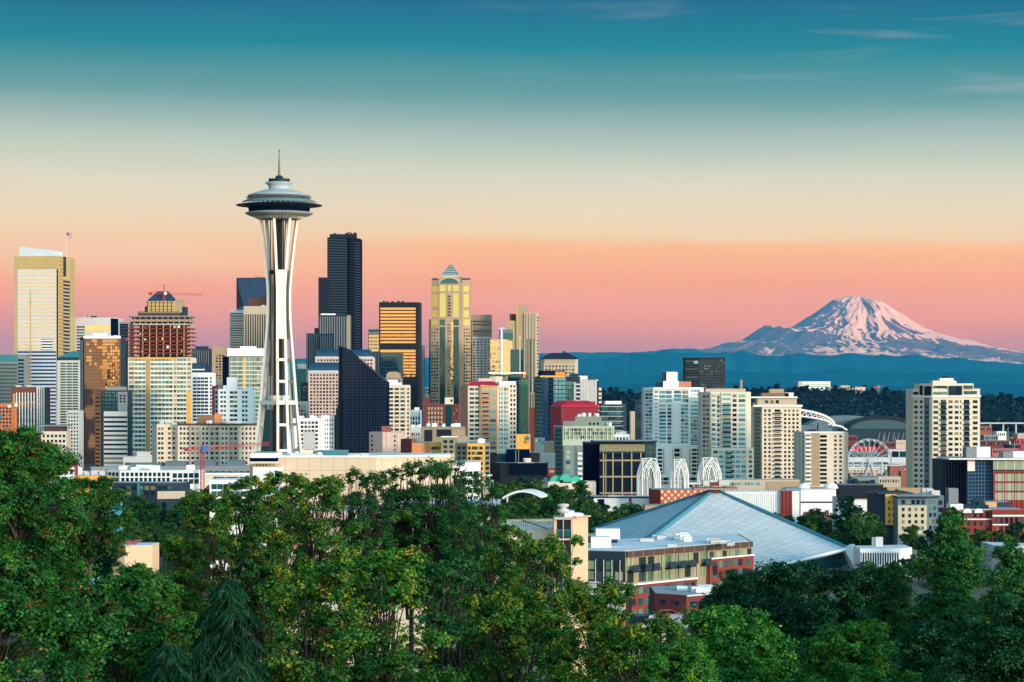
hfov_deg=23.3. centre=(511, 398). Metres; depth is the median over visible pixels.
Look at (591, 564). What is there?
window
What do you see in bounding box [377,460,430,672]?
tree
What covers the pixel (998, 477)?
window
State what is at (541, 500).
tree
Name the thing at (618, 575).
window
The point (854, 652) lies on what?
tree
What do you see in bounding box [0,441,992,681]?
ground
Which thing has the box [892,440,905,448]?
warehouse
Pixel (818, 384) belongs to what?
hospital
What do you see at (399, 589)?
tree
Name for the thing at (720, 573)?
window
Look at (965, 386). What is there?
attic window
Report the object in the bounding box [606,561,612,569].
window
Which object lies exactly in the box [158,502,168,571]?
tree
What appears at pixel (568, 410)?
theatre block
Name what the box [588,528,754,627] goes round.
apartment building
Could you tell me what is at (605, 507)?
tree
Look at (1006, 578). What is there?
tree
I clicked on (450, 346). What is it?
skyscraper
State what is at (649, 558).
window
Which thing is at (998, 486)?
window
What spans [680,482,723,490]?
shed
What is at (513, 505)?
tree
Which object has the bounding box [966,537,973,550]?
tree
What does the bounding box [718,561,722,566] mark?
window
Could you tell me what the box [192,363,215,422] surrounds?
apartment tower
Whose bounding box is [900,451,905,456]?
window
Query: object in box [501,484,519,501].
tree
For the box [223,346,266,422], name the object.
apartment tower
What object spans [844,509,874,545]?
tree
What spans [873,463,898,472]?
shed
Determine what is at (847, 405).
ridge forest
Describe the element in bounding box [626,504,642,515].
tree
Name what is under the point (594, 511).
tree
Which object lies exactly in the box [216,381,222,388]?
office building
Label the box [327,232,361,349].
skyscraper
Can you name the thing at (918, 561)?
tree
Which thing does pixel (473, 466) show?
office building
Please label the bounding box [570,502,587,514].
tree
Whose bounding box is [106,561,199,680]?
tree
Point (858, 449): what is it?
warehouse
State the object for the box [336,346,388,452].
slanted block
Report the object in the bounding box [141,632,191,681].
cedar tree
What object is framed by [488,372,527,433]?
office building
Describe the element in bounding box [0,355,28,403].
office building
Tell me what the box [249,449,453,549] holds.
theatre
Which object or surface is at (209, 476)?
white hall
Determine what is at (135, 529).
tree
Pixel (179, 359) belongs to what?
window
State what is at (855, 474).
shed
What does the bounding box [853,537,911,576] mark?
colonnade building
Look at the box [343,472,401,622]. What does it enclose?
tree
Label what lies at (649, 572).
window
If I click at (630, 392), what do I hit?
fir tree
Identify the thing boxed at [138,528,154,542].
tree
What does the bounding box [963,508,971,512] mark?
arch window
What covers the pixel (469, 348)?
window
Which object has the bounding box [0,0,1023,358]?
sky
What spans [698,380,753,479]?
apartment tower
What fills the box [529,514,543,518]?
tree
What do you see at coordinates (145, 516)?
tree
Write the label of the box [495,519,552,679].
block
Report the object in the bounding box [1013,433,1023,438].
warehouse
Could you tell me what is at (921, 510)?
apartment block
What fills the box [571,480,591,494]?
tree
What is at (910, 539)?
tree
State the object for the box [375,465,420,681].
tree
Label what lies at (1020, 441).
warehouse
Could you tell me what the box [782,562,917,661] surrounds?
tree
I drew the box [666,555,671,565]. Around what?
window
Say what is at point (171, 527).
tree
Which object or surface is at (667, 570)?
window
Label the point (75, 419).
apartment tower
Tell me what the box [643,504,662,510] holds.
block
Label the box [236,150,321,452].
observation tower
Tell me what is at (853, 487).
exhibition hall
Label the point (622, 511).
tree
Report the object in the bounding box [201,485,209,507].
tree
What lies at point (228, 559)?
tree
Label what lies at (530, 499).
tree
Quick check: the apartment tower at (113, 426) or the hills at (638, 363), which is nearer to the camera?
the apartment tower at (113, 426)
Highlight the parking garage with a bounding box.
[123,451,151,468]
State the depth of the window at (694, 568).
446.76 m
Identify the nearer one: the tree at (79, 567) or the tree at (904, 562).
the tree at (79, 567)
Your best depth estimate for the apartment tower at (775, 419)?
1650.00 m
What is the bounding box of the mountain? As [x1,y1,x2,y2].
[700,296,1023,363]
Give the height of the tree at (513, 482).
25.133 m
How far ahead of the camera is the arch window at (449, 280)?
2949.71 m
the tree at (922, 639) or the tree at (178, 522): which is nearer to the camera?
the tree at (922, 639)
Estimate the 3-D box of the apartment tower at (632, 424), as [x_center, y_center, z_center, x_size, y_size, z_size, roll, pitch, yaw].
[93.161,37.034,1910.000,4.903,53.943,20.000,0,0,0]
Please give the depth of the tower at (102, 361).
2499.75 m
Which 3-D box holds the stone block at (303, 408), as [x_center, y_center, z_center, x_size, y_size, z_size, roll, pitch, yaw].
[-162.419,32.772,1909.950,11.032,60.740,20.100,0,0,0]
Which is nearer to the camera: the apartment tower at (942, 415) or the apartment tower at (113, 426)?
the apartment tower at (942, 415)
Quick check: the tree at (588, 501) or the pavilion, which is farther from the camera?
the pavilion
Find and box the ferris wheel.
[848,439,892,476]
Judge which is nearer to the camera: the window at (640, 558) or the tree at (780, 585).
the tree at (780, 585)
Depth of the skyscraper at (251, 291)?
3600.00 m
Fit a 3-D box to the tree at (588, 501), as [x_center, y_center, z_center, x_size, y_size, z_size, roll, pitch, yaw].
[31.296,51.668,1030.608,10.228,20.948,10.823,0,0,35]
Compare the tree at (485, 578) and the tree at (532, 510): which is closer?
the tree at (485, 578)
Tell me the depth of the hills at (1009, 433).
5703.60 m
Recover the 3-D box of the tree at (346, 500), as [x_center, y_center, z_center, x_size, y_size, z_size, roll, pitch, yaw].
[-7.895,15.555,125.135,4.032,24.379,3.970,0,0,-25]
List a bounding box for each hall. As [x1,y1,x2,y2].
[76,501,121,583]
[205,472,249,493]
[574,495,648,512]
[649,488,703,503]
[721,489,798,521]
[781,482,837,516]
[832,495,866,537]
[835,479,882,495]
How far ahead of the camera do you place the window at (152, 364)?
2250.05 m
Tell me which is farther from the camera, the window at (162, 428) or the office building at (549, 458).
the window at (162, 428)
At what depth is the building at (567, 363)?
2600.00 m
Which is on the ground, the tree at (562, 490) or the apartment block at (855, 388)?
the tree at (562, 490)
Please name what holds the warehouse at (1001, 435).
on the ground
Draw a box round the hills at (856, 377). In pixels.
[282,369,1023,387]
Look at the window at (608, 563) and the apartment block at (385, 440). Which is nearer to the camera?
the window at (608, 563)
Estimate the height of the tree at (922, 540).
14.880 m
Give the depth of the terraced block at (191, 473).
1051.14 m
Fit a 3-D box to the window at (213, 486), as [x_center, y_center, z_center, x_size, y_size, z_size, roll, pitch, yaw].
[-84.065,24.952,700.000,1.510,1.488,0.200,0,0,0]
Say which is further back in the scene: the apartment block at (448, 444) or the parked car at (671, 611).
the apartment block at (448, 444)
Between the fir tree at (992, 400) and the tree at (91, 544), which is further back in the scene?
the fir tree at (992, 400)
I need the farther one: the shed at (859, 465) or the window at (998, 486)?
the shed at (859, 465)
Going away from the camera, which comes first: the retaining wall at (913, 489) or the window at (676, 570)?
the window at (676, 570)
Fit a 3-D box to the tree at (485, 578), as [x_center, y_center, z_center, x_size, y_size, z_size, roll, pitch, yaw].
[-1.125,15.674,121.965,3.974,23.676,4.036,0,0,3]
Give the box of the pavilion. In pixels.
[548,473,595,494]
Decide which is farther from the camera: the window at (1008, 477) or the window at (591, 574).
the window at (1008, 477)
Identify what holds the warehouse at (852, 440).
on the ground
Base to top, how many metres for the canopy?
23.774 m
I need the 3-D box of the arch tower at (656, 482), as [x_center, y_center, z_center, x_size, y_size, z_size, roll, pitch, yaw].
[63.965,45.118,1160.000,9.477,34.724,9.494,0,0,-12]
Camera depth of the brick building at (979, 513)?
849.85 m
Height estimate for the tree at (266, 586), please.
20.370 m
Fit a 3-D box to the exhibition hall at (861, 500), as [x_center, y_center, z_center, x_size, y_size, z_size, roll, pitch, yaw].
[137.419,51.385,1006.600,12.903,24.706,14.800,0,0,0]
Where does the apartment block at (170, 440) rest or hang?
on the ground
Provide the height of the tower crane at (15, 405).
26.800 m
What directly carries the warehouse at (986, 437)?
on the ground
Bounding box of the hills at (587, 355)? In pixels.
[282,348,701,366]
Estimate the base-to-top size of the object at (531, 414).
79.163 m
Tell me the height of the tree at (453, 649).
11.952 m
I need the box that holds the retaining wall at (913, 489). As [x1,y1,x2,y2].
[887,487,931,492]
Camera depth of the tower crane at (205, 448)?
1050.64 m
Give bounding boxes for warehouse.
[848,435,857,451]
[849,446,876,451]
[849,452,879,456]
[874,442,895,454]
[885,449,905,465]
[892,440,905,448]
[980,426,991,434]
[980,435,997,439]
[980,440,1009,447]
[990,448,1019,455]
[993,431,1005,439]
[1004,444,1020,450]
[1011,439,1023,450]
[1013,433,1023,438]
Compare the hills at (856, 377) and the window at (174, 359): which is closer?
the window at (174, 359)
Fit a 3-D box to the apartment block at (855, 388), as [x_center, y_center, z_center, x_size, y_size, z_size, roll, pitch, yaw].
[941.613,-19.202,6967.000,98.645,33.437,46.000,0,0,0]
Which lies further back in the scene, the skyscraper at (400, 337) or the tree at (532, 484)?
the skyscraper at (400, 337)
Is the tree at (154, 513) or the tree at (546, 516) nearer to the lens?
the tree at (154, 513)
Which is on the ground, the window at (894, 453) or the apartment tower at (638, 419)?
the apartment tower at (638, 419)
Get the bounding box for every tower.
[37,425,71,454]
[67,410,83,468]
[80,333,125,464]
[95,387,131,465]
[128,291,195,455]
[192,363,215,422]
[212,377,254,422]
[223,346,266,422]
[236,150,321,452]
[385,372,402,384]
[387,380,410,437]
[460,376,515,452]
[535,371,580,440]
[553,503,590,674]
[554,413,613,479]
[599,388,601,403]
[629,411,634,439]
[635,394,641,439]
[637,458,660,495]
[642,372,703,487]
[669,458,688,487]
[697,457,721,490]
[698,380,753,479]
[751,389,802,478]
[794,423,847,486]
[906,376,980,486]
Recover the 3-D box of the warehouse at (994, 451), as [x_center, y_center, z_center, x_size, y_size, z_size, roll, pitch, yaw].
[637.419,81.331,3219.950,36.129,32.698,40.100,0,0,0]
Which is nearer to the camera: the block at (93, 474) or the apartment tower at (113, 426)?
the block at (93, 474)
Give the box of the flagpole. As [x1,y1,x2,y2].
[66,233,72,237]
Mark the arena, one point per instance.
(712, 510)
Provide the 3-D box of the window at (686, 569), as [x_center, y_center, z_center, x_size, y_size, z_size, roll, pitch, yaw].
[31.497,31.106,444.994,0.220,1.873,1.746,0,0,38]
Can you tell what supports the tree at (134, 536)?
on the ground
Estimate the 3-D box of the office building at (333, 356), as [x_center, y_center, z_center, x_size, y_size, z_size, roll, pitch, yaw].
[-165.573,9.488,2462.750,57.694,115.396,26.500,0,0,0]
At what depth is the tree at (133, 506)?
897.44 m
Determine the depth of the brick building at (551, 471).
1200.00 m
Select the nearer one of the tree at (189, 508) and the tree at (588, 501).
the tree at (189, 508)
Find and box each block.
[60,465,81,499]
[74,470,109,492]
[106,539,158,575]
[107,465,204,509]
[112,481,189,556]
[128,460,249,471]
[152,414,259,464]
[210,478,259,576]
[293,401,308,417]
[303,431,314,449]
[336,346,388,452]
[369,426,404,452]
[401,438,440,452]
[410,424,420,441]
[411,407,421,426]
[421,423,464,441]
[441,436,468,459]
[455,438,489,494]
[483,474,493,498]
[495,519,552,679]
[534,438,544,460]
[544,441,553,452]
[550,401,598,440]
[614,431,629,439]
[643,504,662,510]
[724,479,799,489]
[830,385,865,392]
[853,476,877,482]
[867,490,909,544]
[876,476,900,486]
[887,466,904,475]
[892,494,938,558]
[898,471,905,486]
[911,488,957,517]
[981,542,1023,586]
[984,500,1009,506]
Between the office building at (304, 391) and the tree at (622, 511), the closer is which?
the tree at (622, 511)
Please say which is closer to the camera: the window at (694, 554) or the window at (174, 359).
the window at (694, 554)
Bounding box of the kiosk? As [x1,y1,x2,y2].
[542,477,548,488]
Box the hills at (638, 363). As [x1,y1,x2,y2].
[282,350,1023,377]
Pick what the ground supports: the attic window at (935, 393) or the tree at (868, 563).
the tree at (868, 563)
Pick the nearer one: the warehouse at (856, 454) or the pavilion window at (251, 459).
the pavilion window at (251, 459)
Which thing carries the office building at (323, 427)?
on the ground
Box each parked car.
[632,615,646,623]
[651,609,680,617]
[670,614,684,622]
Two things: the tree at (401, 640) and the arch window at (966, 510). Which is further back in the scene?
the arch window at (966, 510)
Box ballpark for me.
[802,415,905,445]
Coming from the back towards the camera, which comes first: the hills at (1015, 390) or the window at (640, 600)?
the hills at (1015, 390)
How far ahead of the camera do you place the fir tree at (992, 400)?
6554.39 m
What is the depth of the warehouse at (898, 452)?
3300.00 m
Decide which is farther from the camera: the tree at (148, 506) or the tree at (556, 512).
the tree at (556, 512)
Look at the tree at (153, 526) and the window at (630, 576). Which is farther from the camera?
the tree at (153, 526)
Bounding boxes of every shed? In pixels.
[90,466,118,472]
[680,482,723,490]
[848,464,869,466]
[848,473,869,478]
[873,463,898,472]
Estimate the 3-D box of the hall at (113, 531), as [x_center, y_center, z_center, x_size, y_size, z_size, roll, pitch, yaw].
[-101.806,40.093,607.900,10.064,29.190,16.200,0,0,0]
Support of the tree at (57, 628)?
on the ground
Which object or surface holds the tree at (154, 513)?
on the ground
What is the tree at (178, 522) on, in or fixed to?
on the ground
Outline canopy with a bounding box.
[502,489,547,501]
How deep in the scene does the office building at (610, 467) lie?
1249.90 m
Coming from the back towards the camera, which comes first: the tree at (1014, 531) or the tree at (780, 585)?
the tree at (1014, 531)
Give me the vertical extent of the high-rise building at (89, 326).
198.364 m
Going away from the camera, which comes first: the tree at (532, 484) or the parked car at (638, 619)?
the parked car at (638, 619)
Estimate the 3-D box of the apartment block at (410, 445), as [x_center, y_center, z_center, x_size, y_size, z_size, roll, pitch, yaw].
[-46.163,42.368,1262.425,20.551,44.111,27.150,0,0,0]
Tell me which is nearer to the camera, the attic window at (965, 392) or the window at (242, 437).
the attic window at (965, 392)
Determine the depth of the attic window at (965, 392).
1453.45 m
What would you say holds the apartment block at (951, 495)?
on the ground
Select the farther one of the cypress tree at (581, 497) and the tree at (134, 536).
the cypress tree at (581, 497)
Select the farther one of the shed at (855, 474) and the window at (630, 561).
the shed at (855, 474)
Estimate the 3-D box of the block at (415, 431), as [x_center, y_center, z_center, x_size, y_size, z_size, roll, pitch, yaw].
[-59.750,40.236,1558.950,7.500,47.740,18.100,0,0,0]
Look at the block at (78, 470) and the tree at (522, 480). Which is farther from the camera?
the tree at (522, 480)
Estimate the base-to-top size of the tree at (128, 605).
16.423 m
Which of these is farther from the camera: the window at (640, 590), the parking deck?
the window at (640, 590)
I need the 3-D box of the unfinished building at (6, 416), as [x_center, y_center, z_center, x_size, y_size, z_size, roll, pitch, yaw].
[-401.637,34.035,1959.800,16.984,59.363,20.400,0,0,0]
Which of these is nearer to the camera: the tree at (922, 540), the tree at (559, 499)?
the tree at (922, 540)
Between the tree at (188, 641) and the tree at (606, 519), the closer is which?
the tree at (188, 641)
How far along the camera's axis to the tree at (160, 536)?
716.77 m
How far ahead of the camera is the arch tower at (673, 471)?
1197.86 m
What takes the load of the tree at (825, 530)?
on the ground
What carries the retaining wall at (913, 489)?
on the ground
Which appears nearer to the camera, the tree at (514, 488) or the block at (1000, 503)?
the block at (1000, 503)
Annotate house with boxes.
[282,507,388,666]
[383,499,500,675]
[802,510,831,520]
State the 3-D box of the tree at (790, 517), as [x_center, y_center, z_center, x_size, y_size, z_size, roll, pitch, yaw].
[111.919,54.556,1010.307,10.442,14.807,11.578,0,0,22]
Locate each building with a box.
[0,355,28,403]
[0,404,16,433]
[12,385,49,431]
[192,346,211,372]
[212,346,226,380]
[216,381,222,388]
[261,409,282,450]
[290,415,335,452]
[291,364,308,412]
[301,382,307,400]
[308,362,338,417]
[315,350,374,369]
[419,397,458,426]
[425,387,428,396]
[454,461,480,498]
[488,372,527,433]
[490,446,547,485]
[541,453,554,466]
[548,467,554,479]
[583,440,656,495]
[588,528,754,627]
[599,401,625,433]
[649,584,717,646]
[848,467,878,474]
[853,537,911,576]
[932,447,1023,508]
[942,498,1023,546]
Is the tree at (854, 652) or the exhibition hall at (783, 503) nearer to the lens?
the tree at (854, 652)
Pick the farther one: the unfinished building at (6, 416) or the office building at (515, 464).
the unfinished building at (6, 416)
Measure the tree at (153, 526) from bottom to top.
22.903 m
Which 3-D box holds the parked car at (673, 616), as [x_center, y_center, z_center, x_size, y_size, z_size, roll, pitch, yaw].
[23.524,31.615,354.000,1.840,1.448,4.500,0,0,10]
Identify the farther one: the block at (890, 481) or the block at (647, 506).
the block at (890, 481)
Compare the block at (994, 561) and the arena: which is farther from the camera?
the arena
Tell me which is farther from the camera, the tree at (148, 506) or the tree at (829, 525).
the tree at (829, 525)
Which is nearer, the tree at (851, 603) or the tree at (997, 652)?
the tree at (997, 652)
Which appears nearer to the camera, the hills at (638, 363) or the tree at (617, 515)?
the tree at (617, 515)
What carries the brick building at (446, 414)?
on the ground
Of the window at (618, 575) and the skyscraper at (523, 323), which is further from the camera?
the skyscraper at (523, 323)
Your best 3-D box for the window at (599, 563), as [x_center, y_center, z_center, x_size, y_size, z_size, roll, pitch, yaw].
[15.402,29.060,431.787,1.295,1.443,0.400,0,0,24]
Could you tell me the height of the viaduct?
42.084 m
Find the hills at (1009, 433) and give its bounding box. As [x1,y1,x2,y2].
[282,405,1023,440]
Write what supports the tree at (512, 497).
on the ground
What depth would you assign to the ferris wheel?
2598.24 m
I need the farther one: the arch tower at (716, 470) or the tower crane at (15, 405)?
the tower crane at (15, 405)
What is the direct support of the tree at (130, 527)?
on the ground
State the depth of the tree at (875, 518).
938.62 m
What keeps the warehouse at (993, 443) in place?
on the ground
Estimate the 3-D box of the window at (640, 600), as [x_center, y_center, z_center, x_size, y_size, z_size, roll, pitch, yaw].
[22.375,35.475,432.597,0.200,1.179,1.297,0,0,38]
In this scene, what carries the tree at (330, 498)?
on the ground
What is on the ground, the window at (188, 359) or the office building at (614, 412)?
the office building at (614, 412)
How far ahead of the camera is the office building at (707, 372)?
2500.75 m
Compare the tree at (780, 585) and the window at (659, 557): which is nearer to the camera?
the tree at (780, 585)
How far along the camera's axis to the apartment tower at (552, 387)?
2099.70 m
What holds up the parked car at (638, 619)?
on the parking deck
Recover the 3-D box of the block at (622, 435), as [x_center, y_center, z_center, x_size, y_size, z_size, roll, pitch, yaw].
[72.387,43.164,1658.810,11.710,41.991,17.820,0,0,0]
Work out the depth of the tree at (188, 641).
254.97 m
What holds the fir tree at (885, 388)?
on the hills at (1009, 433)
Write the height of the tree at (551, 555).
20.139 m
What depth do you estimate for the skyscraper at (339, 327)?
3000.00 m
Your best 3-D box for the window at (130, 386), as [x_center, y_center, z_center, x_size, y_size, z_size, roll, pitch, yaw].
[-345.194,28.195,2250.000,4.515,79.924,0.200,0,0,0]
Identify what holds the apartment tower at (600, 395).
on the ground
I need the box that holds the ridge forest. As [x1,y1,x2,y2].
[602,386,1023,431]
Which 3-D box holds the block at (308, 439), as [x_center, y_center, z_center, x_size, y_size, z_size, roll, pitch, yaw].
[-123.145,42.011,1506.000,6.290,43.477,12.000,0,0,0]
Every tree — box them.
[0,423,99,681]
[0,521,101,681]
[0,543,146,681]
[31,567,210,681]
[39,475,138,584]
[74,533,126,585]
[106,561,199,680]
[122,525,134,533]
[124,501,143,517]
[126,519,141,531]
[126,522,139,532]
[126,532,144,542]
[130,494,146,513]
[135,508,158,532]
[136,502,160,521]
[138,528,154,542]
[141,509,159,529]
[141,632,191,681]
[142,521,161,541]
[152,534,212,652]
[156,529,175,578]
[157,532,176,563]
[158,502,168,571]
[158,522,182,571]
[163,487,263,631]
[163,509,184,529]
[164,524,176,576]
[175,512,182,530]
[177,496,200,516]
[178,524,201,542]
[179,631,199,678]
[182,505,208,570]
[183,564,270,681]
[198,523,312,678]
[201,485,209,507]
[204,475,274,609]
[222,552,235,563]
[257,470,314,651]
[260,559,381,681]
[274,472,365,632]
[313,541,460,681]
[323,465,387,666]
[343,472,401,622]
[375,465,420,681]
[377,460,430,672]
[394,455,476,672]
[395,634,422,681]
[403,551,530,681]
[420,457,482,670]
[437,586,597,681]
[438,638,499,674]
[444,468,506,663]
[449,476,527,671]
[474,524,543,670]
[498,489,511,503]
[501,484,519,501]
[502,502,518,516]
[504,533,593,681]
[505,494,524,504]
[506,480,526,493]
[511,497,526,512]
[514,476,528,487]
[515,512,528,518]
[517,492,528,503]
[519,502,539,515]
[524,479,544,494]
[524,496,540,513]
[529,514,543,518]
[535,500,557,517]
[537,496,553,514]
[542,513,551,518]
[544,574,644,681]
[547,484,559,513]
[549,486,568,502]
[552,502,576,514]
[553,492,574,506]
[557,491,578,503]
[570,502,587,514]
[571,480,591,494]
[576,498,594,510]
[577,483,588,512]
[581,512,594,532]
[584,608,694,681]
[586,502,605,521]
[588,513,598,526]
[592,515,612,525]
[597,504,610,515]
[604,506,629,517]
[609,513,622,519]
[620,502,637,516]
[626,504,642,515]
[627,389,633,396]
[634,633,724,681]
[672,597,804,681]
[687,568,760,634]
[693,552,848,652]
[779,636,825,673]
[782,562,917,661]
[784,515,795,521]
[786,615,923,681]
[795,515,806,523]
[805,522,817,530]
[806,508,830,528]
[815,527,830,535]
[820,520,831,534]
[827,496,862,537]
[828,529,843,542]
[830,528,851,545]
[843,533,863,545]
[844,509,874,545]
[858,538,869,544]
[859,561,877,569]
[862,560,931,647]
[864,513,882,532]
[871,522,889,537]
[882,506,992,667]
[883,385,889,392]
[884,394,892,401]
[889,613,991,681]
[897,558,918,584]
[899,524,921,550]
[907,552,928,584]
[915,529,936,557]
[924,590,1023,681]
[960,538,1023,664]
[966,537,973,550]
[970,529,990,552]
[988,530,1010,541]
[990,397,997,404]
[1004,521,1023,542]
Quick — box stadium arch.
[801,409,835,430]
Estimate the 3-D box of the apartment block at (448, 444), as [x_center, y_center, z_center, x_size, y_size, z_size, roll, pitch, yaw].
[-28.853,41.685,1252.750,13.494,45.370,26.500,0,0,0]
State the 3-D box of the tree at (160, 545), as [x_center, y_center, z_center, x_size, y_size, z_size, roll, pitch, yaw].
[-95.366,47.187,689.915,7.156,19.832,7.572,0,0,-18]
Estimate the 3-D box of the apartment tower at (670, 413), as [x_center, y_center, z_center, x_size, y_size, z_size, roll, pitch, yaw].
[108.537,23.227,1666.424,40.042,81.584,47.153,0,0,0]
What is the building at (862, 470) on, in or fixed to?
on the ground
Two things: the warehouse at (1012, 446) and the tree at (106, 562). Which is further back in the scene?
the warehouse at (1012, 446)
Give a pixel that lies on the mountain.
(857, 324)
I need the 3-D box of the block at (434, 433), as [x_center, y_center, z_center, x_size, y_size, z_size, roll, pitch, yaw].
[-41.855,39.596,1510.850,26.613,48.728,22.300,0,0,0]
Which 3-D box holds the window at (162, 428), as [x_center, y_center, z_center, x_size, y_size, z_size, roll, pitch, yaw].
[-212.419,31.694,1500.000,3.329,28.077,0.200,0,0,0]
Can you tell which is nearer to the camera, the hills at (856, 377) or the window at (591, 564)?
the window at (591, 564)
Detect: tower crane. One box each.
[8,401,34,431]
[149,284,196,300]
[182,442,269,489]
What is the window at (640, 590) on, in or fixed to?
in the apartment building at (680, 558)
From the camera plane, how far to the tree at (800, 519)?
999.13 m
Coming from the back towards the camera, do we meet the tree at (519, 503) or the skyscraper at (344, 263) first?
the skyscraper at (344, 263)
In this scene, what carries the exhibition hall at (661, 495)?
on the ground
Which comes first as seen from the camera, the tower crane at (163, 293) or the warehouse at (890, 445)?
the tower crane at (163, 293)
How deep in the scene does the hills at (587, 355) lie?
58629.61 m
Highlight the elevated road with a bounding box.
[848,457,905,473]
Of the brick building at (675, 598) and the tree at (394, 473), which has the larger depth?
the brick building at (675, 598)
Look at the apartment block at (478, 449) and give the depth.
1150.85 m
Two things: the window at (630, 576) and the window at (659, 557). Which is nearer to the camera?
the window at (630, 576)
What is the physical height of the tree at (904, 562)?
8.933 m
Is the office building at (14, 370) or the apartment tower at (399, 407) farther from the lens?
the office building at (14, 370)
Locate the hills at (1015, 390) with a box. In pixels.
[282,382,1023,397]
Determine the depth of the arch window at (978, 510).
849.24 m
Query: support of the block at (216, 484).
on the ground
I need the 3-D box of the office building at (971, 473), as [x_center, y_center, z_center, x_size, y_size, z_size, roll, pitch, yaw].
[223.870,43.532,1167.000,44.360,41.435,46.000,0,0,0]
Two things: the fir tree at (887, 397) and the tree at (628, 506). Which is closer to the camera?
the tree at (628, 506)
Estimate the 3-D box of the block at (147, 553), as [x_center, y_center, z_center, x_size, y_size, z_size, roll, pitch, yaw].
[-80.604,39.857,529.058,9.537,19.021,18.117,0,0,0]
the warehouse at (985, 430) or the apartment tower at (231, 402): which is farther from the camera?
the warehouse at (985, 430)
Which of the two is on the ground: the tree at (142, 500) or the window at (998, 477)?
the tree at (142, 500)
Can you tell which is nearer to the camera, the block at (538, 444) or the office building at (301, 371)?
the block at (538, 444)
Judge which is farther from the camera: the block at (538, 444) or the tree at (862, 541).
the block at (538, 444)
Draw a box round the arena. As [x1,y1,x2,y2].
[592,480,854,573]
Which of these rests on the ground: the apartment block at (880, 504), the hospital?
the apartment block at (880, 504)
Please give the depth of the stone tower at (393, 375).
2302.00 m
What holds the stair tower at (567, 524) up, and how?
on the ground
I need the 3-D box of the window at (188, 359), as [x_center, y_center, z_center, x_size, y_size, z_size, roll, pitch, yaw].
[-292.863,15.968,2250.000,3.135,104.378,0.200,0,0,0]
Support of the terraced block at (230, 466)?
on the ground
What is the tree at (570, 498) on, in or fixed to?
on the ground
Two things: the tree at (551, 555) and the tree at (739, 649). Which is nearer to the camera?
the tree at (739, 649)
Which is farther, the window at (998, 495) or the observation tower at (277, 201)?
the observation tower at (277, 201)
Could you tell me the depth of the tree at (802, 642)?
81.50 m
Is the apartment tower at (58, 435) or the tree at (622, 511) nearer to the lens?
the tree at (622, 511)
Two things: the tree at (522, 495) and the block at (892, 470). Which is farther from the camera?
the block at (892, 470)
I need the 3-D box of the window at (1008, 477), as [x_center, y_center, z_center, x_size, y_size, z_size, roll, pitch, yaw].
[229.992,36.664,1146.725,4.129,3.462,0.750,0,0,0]
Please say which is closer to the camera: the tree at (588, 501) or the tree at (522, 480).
the tree at (588, 501)
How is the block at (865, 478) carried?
on the ground
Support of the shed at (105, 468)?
on the ground
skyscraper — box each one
[14,247,74,424]
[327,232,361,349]
[379,301,421,409]
[429,262,472,422]
[508,305,538,437]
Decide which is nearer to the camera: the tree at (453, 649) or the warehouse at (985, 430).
the tree at (453, 649)
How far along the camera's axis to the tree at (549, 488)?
1118.45 m
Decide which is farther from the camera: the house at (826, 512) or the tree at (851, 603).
the house at (826, 512)
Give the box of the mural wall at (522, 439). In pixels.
[516,434,529,448]
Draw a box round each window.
[129,385,133,454]
[135,372,144,453]
[151,359,172,454]
[158,427,163,462]
[174,359,175,421]
[177,358,185,422]
[187,358,190,391]
[211,484,216,488]
[242,437,258,463]
[250,458,277,460]
[310,411,334,415]
[431,348,437,403]
[441,278,457,282]
[464,348,469,384]
[588,561,594,568]
[588,571,594,578]
[597,561,602,568]
[597,571,602,579]
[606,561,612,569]
[615,561,621,569]
[615,572,621,579]
[627,558,633,569]
[627,573,633,582]
[638,587,642,593]
[638,598,642,604]
[639,557,645,568]
[639,571,645,581]
[648,556,653,567]
[648,571,653,580]
[658,555,663,566]
[658,569,663,579]
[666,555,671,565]
[666,569,671,578]
[675,554,680,564]
[675,568,680,577]
[685,553,690,563]
[685,567,690,576]
[693,552,698,563]
[693,565,698,575]
[701,552,705,562]
[701,566,705,574]
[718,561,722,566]
[718,571,722,577]
[892,451,898,456]
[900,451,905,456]
[934,392,946,394]
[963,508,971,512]
[964,385,972,388]
[964,391,976,393]
[974,508,982,512]
[995,474,1003,480]
[995,483,1003,490]
[995,492,1003,499]
[1005,474,1013,480]
[1005,483,1013,490]
[1005,492,1013,499]
[1015,474,1023,480]
[1015,483,1023,490]
[1015,492,1023,499]
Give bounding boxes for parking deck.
[628,614,697,660]
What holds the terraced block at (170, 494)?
on the ground
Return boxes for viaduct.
[980,422,1023,432]
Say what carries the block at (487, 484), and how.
on the ground
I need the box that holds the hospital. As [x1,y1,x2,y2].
[797,381,829,390]

